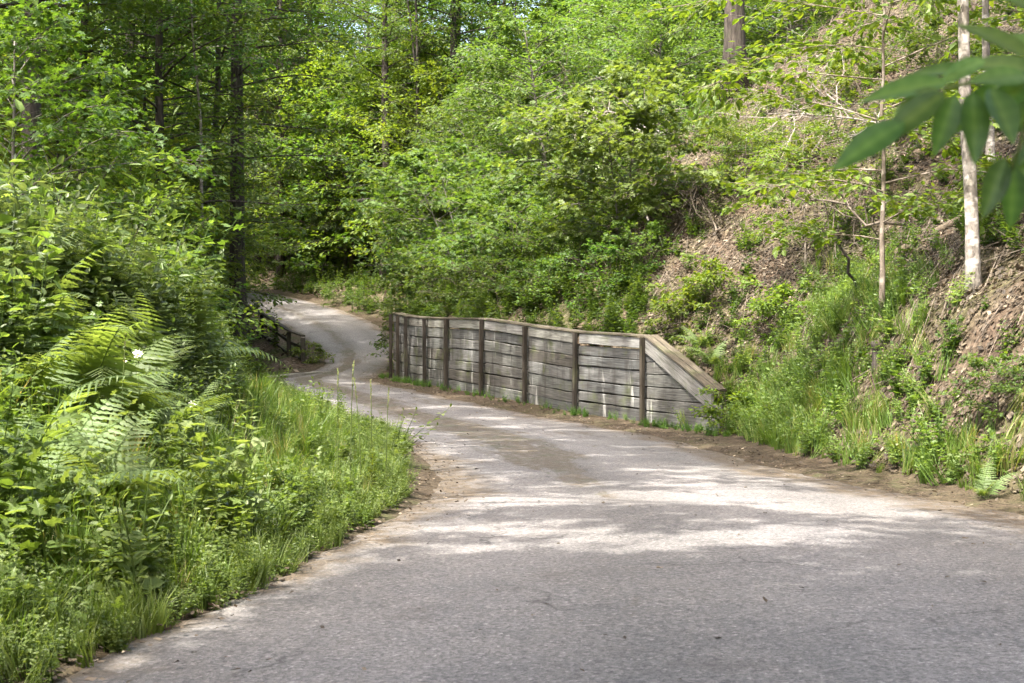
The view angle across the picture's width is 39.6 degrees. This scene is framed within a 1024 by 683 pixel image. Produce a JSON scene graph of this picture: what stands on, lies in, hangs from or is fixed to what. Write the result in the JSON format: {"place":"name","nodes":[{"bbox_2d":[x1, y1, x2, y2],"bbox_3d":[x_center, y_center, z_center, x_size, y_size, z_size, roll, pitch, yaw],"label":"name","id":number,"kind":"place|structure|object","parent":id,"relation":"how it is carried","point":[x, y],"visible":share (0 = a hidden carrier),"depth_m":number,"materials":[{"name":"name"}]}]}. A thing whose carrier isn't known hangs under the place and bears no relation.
{"place":"outdoors","nodes":[
{"label":"outdoors","id":0,"kind":"place"},
{"bbox_2d":[0,0,1023,682],"bbox_3d":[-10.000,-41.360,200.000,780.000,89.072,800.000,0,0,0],"label":"ground","id":1,"kind":"structure","parent":0,"point":[1008,500],"depth_m":25.72,"materials":[{"name":"brown soil"}]},
{"bbox_2d":[0,209,94,288],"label":"fern","id":2,"kind":"object","parent":1,"relation":"on","point":[56,241],"visible":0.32,"depth_m":12.86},
{"bbox_2d":[0,322,101,415],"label":"fern","id":3,"kind":"object","parent":1,"relation":"on","point":[42,372],"visible":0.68,"depth_m":10.50,"materials":[{"name":"plant"}]},
{"bbox_2d":[0,376,129,475],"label":"fern","id":4,"kind":"object","parent":1,"relation":"on","point":[52,433],"visible":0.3,"depth_m":9.11,"materials":[{"name":"plant"}]},
{"bbox_2d":[15,245,114,346],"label":"fern","id":5,"kind":"object","parent":1,"relation":"on","point":[56,308],"visible":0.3,"depth_m":12.33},
{"bbox_2d":[21,0,157,215],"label":"forest tree","id":6,"kind":"object","parent":1,"relation":"on","point":[33,107],"visible":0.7,"depth_m":32.90,"materials":[{"name":"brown plant"}]},
{"bbox_2d":[0,426,184,516],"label":"fern","id":7,"kind":"object","parent":1,"relation":"on","point":[130,474],"visible":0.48,"depth_m":8.64,"materials":[{"name":"plant"}]},
{"bbox_2d":[0,386,198,490],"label":"fern","id":8,"kind":"object","parent":1,"relation":"on","point":[87,423],"visible":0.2,"depth_m":9.55,"materials":[{"name":"plant"}]},
{"bbox_2d":[12,306,191,412],"bbox_3d":[-3.368,0.188,11.194,1.294,0.912,1.737,0,0,4],"label":"fern","id":9,"kind":"object","parent":1,"relation":"on","point":[99,357],"visible":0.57,"depth_m":11.06,"materials":[{"name":"plant"}]},
{"bbox_2d":[0,139,212,322],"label":"understory maple","id":10,"kind":"object","parent":1,"relation":"on","point":[75,182],"visible":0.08,"depth_m":30.71,"materials":[{"name":"green plant"}]},
{"bbox_2d":[28,333,190,420],"bbox_3d":[-3.248,0.321,11.710,1.735,0.798,1.684,0,0,32],"label":"fern","id":11,"kind":"object","parent":1,"relation":"on","point":[145,400],"visible":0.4,"depth_m":11.65,"materials":[{"name":"plant"}]},
{"bbox_2d":[15,408,204,512],"bbox_3d":[-2.538,0.797,9.029,1.160,0.708,1.128,0,0,-13],"label":"fern","id":12,"kind":"object","parent":1,"relation":"on","point":[118,468],"visible":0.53,"depth_m":8.92,"materials":[{"name":"plant"}]},
{"bbox_2d":[0,0,226,115],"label":"shade tree","id":13,"kind":"object","parent":1,"relation":"on","point":[132,9],"visible":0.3,"depth_m":36.87,"materials":[{"name":"green plant"}]},
{"bbox_2d":[0,0,227,237],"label":"understory maple","id":14,"kind":"object","parent":1,"relation":"on","point":[27,43],"visible":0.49,"depth_m":26.50,"materials":[{"name":"green plant"}]},
{"bbox_2d":[0,60,246,271],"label":"understory maple","id":15,"kind":"object","parent":1,"relation":"on","point":[84,118],"visible":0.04,"depth_m":37.90,"materials":[{"name":"green plant"}]},
{"bbox_2d":[0,0,249,227],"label":"forest tree","id":16,"kind":"object","parent":1,"relation":"on","point":[90,18],"visible":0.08,"depth_m":41.01,"materials":[{"name":"green plant"}]},
{"bbox_2d":[43,319,234,439],"bbox_3d":[-3.321,0.383,12.205,1.742,1.278,1.566,0,0,-23],"label":"fern","id":17,"kind":"object","parent":1,"relation":"on","point":[189,419],"visible":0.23,"depth_m":12.19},
{"bbox_2d":[9,136,283,357],"bbox_3d":[-9.040,-0.968,32.851,7.190,7.511,5.966,0,0,22],"label":"understory maple","id":18,"kind":"object","parent":1,"relation":"on","point":[130,169],"visible":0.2,"depth_m":32.56,"materials":[{"name":"green plant"}]},
{"bbox_2d":[95,286,204,400],"bbox_3d":[-3.388,0.103,13.308,1.057,1.291,1.707,0,0,-13],"label":"fern","id":19,"kind":"object","parent":1,"relation":"on","point":[150,334],"visible":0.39,"depth_m":13.12,"materials":[{"name":"plant"}]},
{"bbox_2d":[0,151,301,506],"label":"pale undergrowth","id":20,"kind":"object","parent":1,"relation":"on","point":[18,223],"visible":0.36,"depth_m":13.68,"materials":[{"name":"green plant"}]},
{"bbox_2d":[50,0,257,271],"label":"slender tree","id":21,"kind":"object","parent":1,"relation":"on","point":[187,106],"visible":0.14,"depth_m":42.55,"materials":[{"name":"green plant"}]},
{"bbox_2d":[52,53,261,261],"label":"understory maple","id":22,"kind":"object","parent":1,"relation":"on","point":[151,106],"depth_m":49.22,"materials":[{"name":"green plant"}]},
{"bbox_2d":[0,0,327,330],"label":"forest tree","id":23,"kind":"object","parent":1,"relation":"on","point":[157,104],"visible":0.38,"depth_m":39.79,"materials":[{"name":"green plant"}]},
{"bbox_2d":[117,389,221,455],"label":"fern","id":24,"kind":"object","parent":1,"relation":"on","point":[186,408],"visible":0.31,"depth_m":11.92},
{"bbox_2d":[0,99,356,574],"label":"undergrowth","id":25,"kind":"object","parent":1,"relation":"on","point":[49,272],"visible":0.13,"depth_m":13.45,"materials":[{"name":"green plant"}]},
{"bbox_2d":[97,128,275,310],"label":"understory maple","id":26,"kind":"object","parent":1,"relation":"on","point":[228,211],"visible":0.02,"depth_m":49.22,"materials":[{"name":"green plant"}]},
{"bbox_2d":[92,159,283,330],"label":"understory maple","id":27,"kind":"object","parent":1,"relation":"on","point":[256,305],"depth_m":48.12,"materials":[{"name":"green plant"}]},
{"bbox_2d":[112,199,266,369],"bbox_3d":[-10.127,-0.260,37.632,7.229,7.541,6.980,0,0,-32],"label":"understory maple","id":28,"kind":"object","parent":1,"relation":"on","point":[219,219],"visible":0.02,"depth_m":37.55,"materials":[{"name":"green plant"}]},
{"bbox_2d":[114,0,271,271],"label":"slender tree","id":29,"kind":"object","parent":1,"relation":"on","point":[195,71],"visible":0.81,"depth_m":38.83,"materials":[{"name":"green plant"}]},
{"bbox_2d":[0,361,387,656],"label":"verge grass","id":30,"kind":"structure","parent":1,"relation":"on","point":[260,391],"depth_m":11.15,"materials":[{"name":"plant"}]},
{"bbox_2d":[134,179,274,373],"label":"understory maple","id":31,"kind":"object","parent":1,"relation":"on","point":[238,272],"visible":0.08,"depth_m":41.84,"materials":[{"name":"green plant"}]},
{"bbox_2d":[0,411,421,682],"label":"fringe undergrowth","id":32,"kind":"object","parent":1,"relation":"on","point":[11,653],"visible":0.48,"depth_m":7.87,"materials":[{"name":"green plant"}]},
{"bbox_2d":[68,0,373,310],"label":"forest tree","id":33,"kind":"object","parent":1,"relation":"on","point":[216,90],"visible":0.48,"depth_m":43.91,"materials":[{"name":"green plant"}]},
{"bbox_2d":[162,273,288,368],"bbox_3d":[-3.515,-0.215,15.295,1.885,1.048,1.327,0,0,-33],"label":"fern","id":34,"kind":"object","parent":1,"relation":"on","point":[231,349],"visible":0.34,"depth_m":15.18,"materials":[{"name":"plant"}]},
{"bbox_2d":[0,348,451,657],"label":"verge undergrowth","id":35,"kind":"object","parent":1,"relation":"on","point":[230,501],"visible":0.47,"depth_m":8.61,"materials":[{"name":"green plant"}]},
{"bbox_2d":[96,0,369,362],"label":"forest tree","id":36,"kind":"object","parent":1,"relation":"on","point":[238,70],"visible":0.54,"depth_m":44.80,"materials":[{"name":"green plant"}]},
{"bbox_2d":[184,131,288,286],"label":"understory maple","id":37,"kind":"object","parent":1,"relation":"on","point":[278,250],"visible":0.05,"depth_m":62.81,"materials":[{"name":"green plant"}]},
{"bbox_2d":[164,0,350,276],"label":"forest tree","id":38,"kind":"object","parent":1,"relation":"on","point":[292,62],"visible":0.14,"depth_m":70.70,"materials":[{"name":"green plant"}]},
{"bbox_2d":[219,0,333,270],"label":"hemlock tree","id":39,"kind":"object","parent":1,"relation":"on","point":[277,108],"visible":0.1,"depth_m":70.15,"materials":[{"name":"green plant"}]},
{"bbox_2d":[248,307,305,361],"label":"wooden fence","id":40,"kind":"object","parent":1,"relation":"on","point":[288,339],"visible":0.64,"depth_m":45.81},
{"bbox_2d":[220,0,360,277],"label":"forest tree","id":41,"kind":"object","parent":1,"relation":"on","point":[281,257],"visible":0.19,"depth_m":68.76,"materials":[{"name":"green plant"}]},
{"bbox_2d":[219,40,400,273],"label":"understory maple","id":42,"kind":"object","parent":1,"relation":"on","point":[313,67],"visible":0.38,"depth_m":66.35,"materials":[{"name":"green plant"}]},
{"bbox_2d":[249,0,395,262],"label":"forest tree","id":43,"kind":"object","parent":1,"relation":"on","point":[355,21],"visible":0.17,"depth_m":73.39,"materials":[{"name":"green plant"}]},
{"bbox_2d":[247,83,411,277],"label":"understory maple","id":44,"kind":"object","parent":1,"relation":"on","point":[338,236],"visible":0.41,"depth_m":64.80,"materials":[{"name":"green plant"}]},
{"bbox_2d":[285,41,400,277],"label":"hemlock tree","id":45,"kind":"object","parent":1,"relation":"on","point":[328,227],"visible":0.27,"depth_m":65.63,"materials":[{"name":"green plant"}]},
{"bbox_2d":[273,260,448,320],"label":"roadside undergrowth","id":46,"kind":"object","parent":1,"relation":"on","point":[307,286],"visible":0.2,"depth_m":61.30,"materials":[{"name":"green plant"}]},
{"bbox_2d":[227,227,525,380],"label":"hollow undergrowth","id":47,"kind":"object","parent":1,"relation":"on","point":[329,269],"visible":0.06,"depth_m":63.07,"materials":[{"name":"green plant"}]},
{"bbox_2d":[290,43,468,271],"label":"understory maple","id":48,"kind":"object","parent":1,"relation":"on","point":[393,75],"visible":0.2,"depth_m":63.33,"materials":[{"name":"green plant"}]},
{"bbox_2d":[298,0,474,285],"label":"forest tree","id":49,"kind":"object","parent":1,"relation":"on","point":[384,65],"visible":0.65,"depth_m":61.95,"materials":[{"name":"green plant"}]},
{"bbox_2d":[323,36,493,236],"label":"understory maple","id":50,"kind":"object","parent":1,"relation":"on","point":[330,215],"visible":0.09,"depth_m":64.06,"materials":[{"name":"green plant"}]},
{"bbox_2d":[353,164,463,286],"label":"understory maple","id":51,"kind":"object","parent":1,"relation":"on","point":[365,214],"visible":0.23,"depth_m":57.95,"materials":[{"name":"green plant"}]},
{"bbox_2d":[340,60,506,263],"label":"understory maple","id":52,"kind":"object","parent":1,"relation":"on","point":[435,72],"visible":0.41,"depth_m":58.98,"materials":[{"name":"green plant"}]},
{"bbox_2d":[356,0,493,243],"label":"slender tree","id":53,"kind":"object","parent":1,"relation":"on","point":[415,61],"visible":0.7,"depth_m":59.79,"materials":[{"name":"green plant"}]},
{"bbox_2d":[386,252,472,314],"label":"shrub","id":54,"kind":"object","parent":1,"relation":"on","point":[416,287],"visible":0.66,"depth_m":37.47,"materials":[{"name":"green plant"}]},
{"bbox_2d":[332,136,554,307],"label":"maple tree","id":55,"kind":"object","parent":1,"relation":"on","point":[420,157],"visible":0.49,"depth_m":40.65,"materials":[{"name":"green plant"}]},
{"bbox_2d":[362,0,528,99],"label":"forest tree","id":56,"kind":"object","parent":1,"relation":"on","point":[459,10],"visible":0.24,"depth_m":63.27,"materials":[{"name":"green plant"}]},
{"bbox_2d":[413,262,487,315],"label":"shrub","id":57,"kind":"object","parent":1,"relation":"on","point":[462,284],"visible":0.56,"depth_m":35.44,"materials":[{"name":"green plant"}]},
{"bbox_2d":[360,0,547,227],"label":"forest tree","id":58,"kind":"object","parent":1,"relation":"on","point":[452,5],"visible":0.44,"depth_m":61.63,"materials":[{"name":"green plant"}]},
{"bbox_2d":[383,92,553,265],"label":"slope tree","id":59,"kind":"object","parent":1,"relation":"on","point":[435,125],"visible":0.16,"depth_m":55.96,"materials":[{"name":"green plant"}]},
{"bbox_2d":[416,215,527,303],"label":"shrub","id":60,"kind":"object","parent":1,"relation":"on","point":[458,243],"visible":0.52,"depth_m":35.64,"materials":[{"name":"green plant"}]},
{"bbox_2d":[444,253,533,319],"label":"shrub","id":61,"kind":"object","parent":1,"relation":"on","point":[491,261],"visible":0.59,"depth_m":33.04,"materials":[{"name":"green plant"}]},
{"bbox_2d":[400,61,594,279],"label":"slope tree","id":62,"kind":"object","parent":1,"relation":"on","point":[524,76],"visible":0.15,"depth_m":49.87,"materials":[{"name":"green plant"}]},
{"bbox_2d":[453,195,573,282],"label":"shrub","id":63,"kind":"object","parent":1,"relation":"on","point":[491,211],"visible":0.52,"depth_m":34.59,"materials":[{"name":"green plant"}]},
{"bbox_2d":[461,0,580,178],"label":"slender tree","id":64,"kind":"object","parent":1,"relation":"on","point":[494,6],"visible":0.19,"depth_m":59.87,"materials":[{"name":"green plant"}]},
{"bbox_2d":[404,190,656,359],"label":"wall top undergrowth","id":65,"kind":"object","parent":1,"relation":"on","point":[615,318],"depth_m":31.11,"materials":[{"name":"green plant"}]},
{"bbox_2d":[435,0,632,204],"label":"slope tree","id":66,"kind":"object","parent":1,"relation":"on","point":[559,6],"visible":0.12,"depth_m":58.95,"materials":[{"name":"green plant"}]},
{"bbox_2d":[492,255,583,306],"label":"shrub","id":67,"kind":"object","parent":1,"relation":"on","point":[545,265],"visible":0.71,"depth_m":31.20,"materials":[{"name":"green plant"}]},
{"bbox_2d":[431,7,646,234],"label":"slope tree","id":68,"kind":"object","parent":1,"relation":"on","point":[502,44],"visible":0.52,"depth_m":45.37,"materials":[{"name":"green plant"}]},
{"bbox_2d":[496,204,594,274],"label":"shrub","id":69,"kind":"object","parent":1,"relation":"on","point":[546,216],"visible":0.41,"depth_m":33.79,"materials":[{"name":"green plant"}]},
{"bbox_2d":[377,372,731,436],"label":"wall foot weeds","id":70,"kind":"object","parent":1,"relation":"on","point":[660,424],"depth_m":27.43,"materials":[{"name":"green plant"}]},
{"bbox_2d":[389,312,726,430],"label":"retaining wall","id":71,"kind":"structure","parent":1,"relation":"on","point":[666,364],"depth_m":28.62,"materials":[{"name":"grey wood"}]},
{"bbox_2d":[525,233,616,283],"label":"shrub","id":72,"kind":"object","parent":1,"relation":"on","point":[561,241],"visible":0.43,"depth_m":31.71,"materials":[{"name":"green plant"}]},
{"bbox_2d":[551,238,665,310],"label":"shrub","id":73,"kind":"object","parent":1,"relation":"on","point":[611,248],"visible":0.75,"depth_m":29.68,"materials":[{"name":"green plant"}]},
{"bbox_2d":[507,0,723,196],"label":"slope tree","id":74,"kind":"object","parent":1,"relation":"on","point":[598,3],"visible":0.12,"depth_m":49.68,"materials":[{"name":"green plant"}]},
{"bbox_2d":[489,54,758,244],"bbox_3d":[2.475,-4.135,31.606,5.969,4.382,6.112,0,0,0],"label":"maple tree","id":75,"kind":"object","parent":1,"relation":"on","point":[602,134],"visible":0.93,"depth_m":31.10,"materials":[{"name":"green plant"}]},
{"bbox_2d":[584,217,678,282],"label":"shrub","id":76,"kind":"object","parent":1,"relation":"on","point":[653,227],"visible":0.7,"depth_m":30.01,"materials":[{"name":"green plant"}]},
{"bbox_2d":[559,0,755,177],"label":"slope tree","id":77,"kind":"object","parent":1,"relation":"on","point":[647,54],"visible":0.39,"depth_m":44.87,"materials":[{"name":"green plant"}]},
{"bbox_2d":[644,281,712,344],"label":"shrub","id":78,"kind":"object","parent":1,"relation":"on","point":[667,307],"visible":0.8,"depth_m":26.36,"materials":[{"name":"green plant"}]},
{"bbox_2d":[659,251,758,318],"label":"shrub","id":79,"kind":"object","parent":1,"relation":"on","point":[707,278],"visible":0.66,"depth_m":26.54,"materials":[{"name":"green plant"}]},
{"bbox_2d":[398,0,1023,424],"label":"slope undergrowth","id":80,"kind":"object","parent":1,"relation":"on","point":[910,230],"visible":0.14,"depth_m":27.20,"materials":[{"name":"green plant"}]},
{"bbox_2d":[602,0,828,112],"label":"slope tree","id":81,"kind":"object","parent":1,"relation":"on","point":[688,25],"visible":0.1,"depth_m":49.30,"materials":[{"name":"green plant"}]},
{"bbox_2d":[688,385,753,434],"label":"shrub","id":82,"kind":"object","parent":1,"relation":"on","point":[712,412],"visible":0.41,"depth_m":22.66,"materials":[{"name":"green plant"}]},
{"bbox_2d":[719,0,749,103],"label":"forest tree","id":83,"kind":"object","parent":1,"relation":"on","point":[735,33],"visible":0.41,"depth_m":38.67,"materials":[{"name":"brown plant"}]},
{"bbox_2d":[693,117,780,170],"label":"shrub","id":84,"kind":"object","parent":1,"relation":"on","point":[724,147],"visible":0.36,"depth_m":32.87,"materials":[{"name":"green plant"}]},
{"bbox_2d":[704,86,799,196],"bbox_3d":[5.148,-4.208,31.016,2.346,2.588,2.243,0,0,-21],"label":"beech sapling","id":85,"kind":"object","parent":1,"relation":"on","point":[736,126],"visible":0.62,"depth_m":30.88,"materials":[{"name":"green plant"}]},
{"bbox_2d":[689,0,848,85],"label":"slope tree","id":86,"kind":"object","parent":1,"relation":"on","point":[765,29],"visible":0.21,"depth_m":47.81,"materials":[{"name":"green plant"}]},
{"bbox_2d":[732,278,812,345],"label":"shrub","id":87,"kind":"object","parent":1,"relation":"on","point":[767,305],"visible":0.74,"depth_m":24.75,"materials":[{"name":"green plant"}]},
{"bbox_2d":[720,104,869,272],"bbox_3d":[5.290,-2.638,26.020,2.905,3.204,2.778,0,0,5],"label":"beech sapling","id":88,"kind":"object","parent":1,"relation":"on","point":[817,129],"visible":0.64,"depth_m":25.99,"materials":[{"name":"green plant"}]},
{"bbox_2d":[764,129,841,186],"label":"shrub","id":89,"kind":"object","parent":1,"relation":"on","point":[810,146],"visible":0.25,"depth_m":29.75,"materials":[{"name":"green plant"}]},
{"bbox_2d":[603,0,1023,492],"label":"leaf litter","id":90,"kind":"object","parent":1,"relation":"on","point":[1020,268],"visible":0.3,"depth_m":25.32,"materials":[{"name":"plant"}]},
{"bbox_2d":[734,129,904,262],"bbox_3d":[5.513,-2.404,24.982,2.340,2.863,2.993,0,0,-40],"label":"fallen branch","id":91,"kind":"object","parent":1,"relation":"on","point":[855,214],"visible":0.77,"depth_m":24.56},
{"bbox_2d":[620,0,1023,322],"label":"beech sapling","id":92,"kind":"object","parent":1,"relation":"on","point":[730,72],"visible":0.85,"depth_m":19.33,"materials":[{"name":"green plant"}]},
{"bbox_2d":[803,255,869,300],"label":"shrub","id":93,"kind":"object","parent":1,"relation":"on","point":[842,263],"visible":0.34,"depth_m":23.82,"materials":[{"name":"green plant"}]},
{"bbox_2d":[719,27,959,194],"bbox_3d":[6.857,-4.506,27.330,6.051,3.507,3.762,0,0,8],"label":"fallen branch","id":94,"kind":"object","parent":1,"relation":"on","point":[829,116],"visible":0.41,"depth_m":27.49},
{"bbox_2d":[666,221,1023,484],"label":"bank undergrowth","id":95,"kind":"object","parent":1,"relation":"on","point":[935,443],"visible":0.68,"depth_m":19.42,"materials":[{"name":"green plant"}]},
{"bbox_2d":[677,232,1023,500],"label":"bank grass","id":96,"kind":"structure","parent":1,"relation":"on","point":[854,425],"depth_m":18.36,"materials":[{"name":"plant"}]},
{"bbox_2d":[799,38,904,101],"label":"shrub","id":97,"kind":"object","parent":1,"relation":"on","point":[838,66],"visible":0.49,"depth_m":32.90,"materials":[{"name":"green plant"}]},
{"bbox_2d":[865,13,993,77],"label":"shrub","id":98,"kind":"object","parent":1,"relation":"on","point":[922,39],"visible":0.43,"depth_m":30.86,"materials":[{"name":"green plant"}]},
{"bbox_2d":[957,0,982,295],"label":"birch tree","id":99,"kind":"object","parent":1,"relation":"on","point":[972,251],"visible":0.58,"depth_m":17.14,"materials":[{"name":"white plant"}]},
{"bbox_2d":[938,350,1023,419],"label":"shrub","id":100,"kind":"object","parent":1,"relation":"on","point":[979,362],"visible":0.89,"depth_m":14.54,"materials":[{"name":"green plant"}]},
{"bbox_2d":[950,0,1023,57],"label":"beech sapling","id":101,"kind":"object","parent":1,"relation":"on","point":[979,44],"visible":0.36,"depth_m":27.39,"materials":[{"name":"green plant"}]},
{"bbox_2d":[982,0,994,161],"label":"birch tree","id":102,"kind":"object","parent":1,"relation":"on","point":[990,143],"visible":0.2,"depth_m":24.91,"materials":[{"name":"white plant"}]},
{"bbox_2d":[965,458,1017,498],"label":"fern","id":103,"kind":"object","parent":1,"relation":"on","point":[981,490],"visible":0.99,"depth_m":13.20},
{"bbox_3d":[-2.869,-7.653,-2.966,19.559,18.649,17.870,0,0,0],"label":"shade tree","id":104,"kind":"object","parent":1,"relation":"on","visible":0},
{"bbox_2d":[832,0,1023,228],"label":"overhanging branch","id":105,"kind":"object","parent":104,"relation":"attached to","point":[997,96],"visible":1,"depth_m":1.47,"materials":[{"name":"green plant"}]},
{"bbox_2d":[57,292,1023,682],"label":"road","id":106,"kind":"structure","parent":0,"point":[463,590],"depth_m":8.66,"materials":[{"name":"asphalt"}]},
{"bbox_2d":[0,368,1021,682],"bbox_3d":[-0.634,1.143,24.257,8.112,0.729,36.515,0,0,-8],"label":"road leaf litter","id":107,"kind":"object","parent":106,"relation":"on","point":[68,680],"visible":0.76,"depth_m":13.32,"materials":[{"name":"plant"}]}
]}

